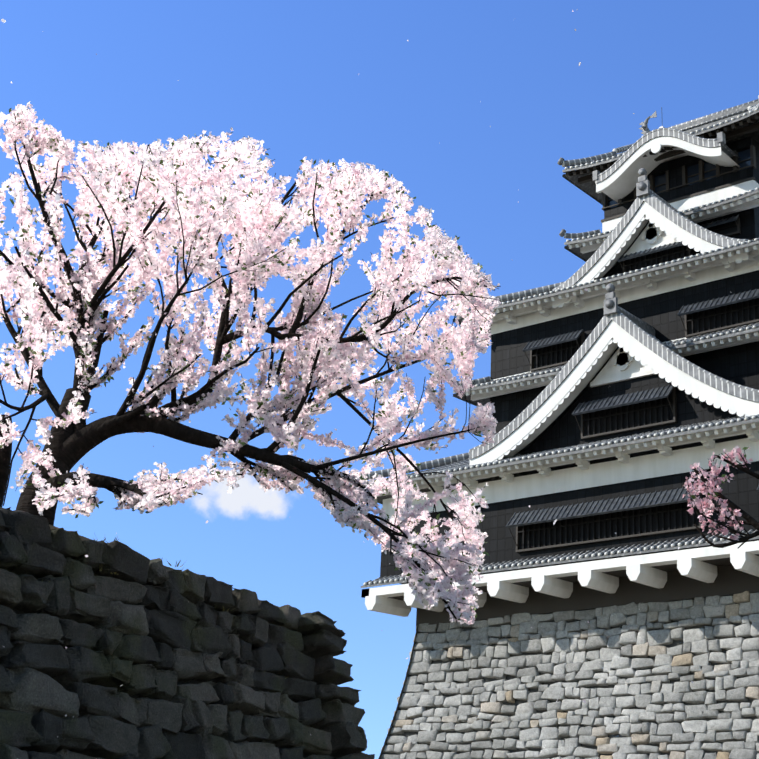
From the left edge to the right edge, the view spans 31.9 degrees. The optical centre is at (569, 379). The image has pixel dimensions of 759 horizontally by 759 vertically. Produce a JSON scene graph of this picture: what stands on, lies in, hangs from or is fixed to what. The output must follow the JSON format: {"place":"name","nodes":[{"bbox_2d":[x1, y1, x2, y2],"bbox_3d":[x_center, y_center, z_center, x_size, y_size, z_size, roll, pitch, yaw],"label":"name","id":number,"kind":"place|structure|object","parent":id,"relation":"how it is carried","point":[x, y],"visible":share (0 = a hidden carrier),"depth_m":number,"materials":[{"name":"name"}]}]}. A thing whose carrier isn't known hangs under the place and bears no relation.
{"place":"outdoors","nodes":[
{"label":"outdoors","id":0,"kind":"place"},
{"bbox_2d":[1,9,739,736],"bbox_3d":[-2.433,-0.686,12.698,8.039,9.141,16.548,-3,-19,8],"label":"falling petals","id":1,"kind":"object","parent":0,"point":[57,197],"visible":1,"depth_m":4.43,"materials":[{"name":"pink plant"}]},
{"bbox_2d":[0,0,758,758],"label":"sky","id":2,"kind":"structure","parent":0,"point":[325,80],"materials":[{"name":"blue"}]},
{"bbox_2d":[378,591,758,758],"bbox_3d":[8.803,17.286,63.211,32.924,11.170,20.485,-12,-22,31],"label":"stone foundation wall","id":3,"kind":"structure","parent":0,"point":[494,688],"depth_m":58.89,"materials":[{"name":"grey stone"}]},
{"bbox_2d":[352,95,758,625],"bbox_3d":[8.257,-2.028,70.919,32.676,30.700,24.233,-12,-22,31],"label":"castle keep","id":4,"kind":"structure","parent":3,"relation":"on","point":[631,373],"depth_m":62.33,"materials":[{"name":"black wood"}]},
{"bbox_2d":[684,450,758,547],"bbox_3d":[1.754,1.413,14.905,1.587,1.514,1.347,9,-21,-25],"label":"tree branches","id":5,"kind":"object","parent":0,"point":[750,520],"visible":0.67,"depth_m":14.56,"materials":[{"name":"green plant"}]},
{"bbox_2d":[682,445,752,540],"bbox_3d":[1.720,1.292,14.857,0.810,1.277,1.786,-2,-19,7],"label":"cherry blossoms","id":6,"kind":"object","parent":5,"relation":"on","point":[713,472],"visible":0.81,"depth_m":14.65,"materials":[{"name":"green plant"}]},
{"label":"ground","id":7,"kind":"structure","parent":0,"visible":0},
{"bbox_2d":[0,507,374,758],"bbox_3d":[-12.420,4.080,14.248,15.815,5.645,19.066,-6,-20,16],"label":"stone wall","id":8,"kind":"structure","parent":7,"relation":"on","point":[196,666],"depth_m":15.77,"materials":[{"name":"black stone"}]},
{"bbox_2d":[0,108,500,625],"bbox_3d":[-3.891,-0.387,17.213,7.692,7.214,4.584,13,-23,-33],"label":"tree branches","id":9,"kind":"object","parent":8,"relation":"on","point":[72,444],"visible":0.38,"depth_m":16.15,"materials":[{"name":"brown plant"}]},
{"bbox_2d":[0,102,500,624],"bbox_3d":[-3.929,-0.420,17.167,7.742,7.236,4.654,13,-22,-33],"label":"cherry blossoms","id":10,"kind":"object","parent":9,"relation":"attached to","point":[332,196],"visible":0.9,"depth_m":16.45,"materials":[{"name":"pink plant"}]}
]}

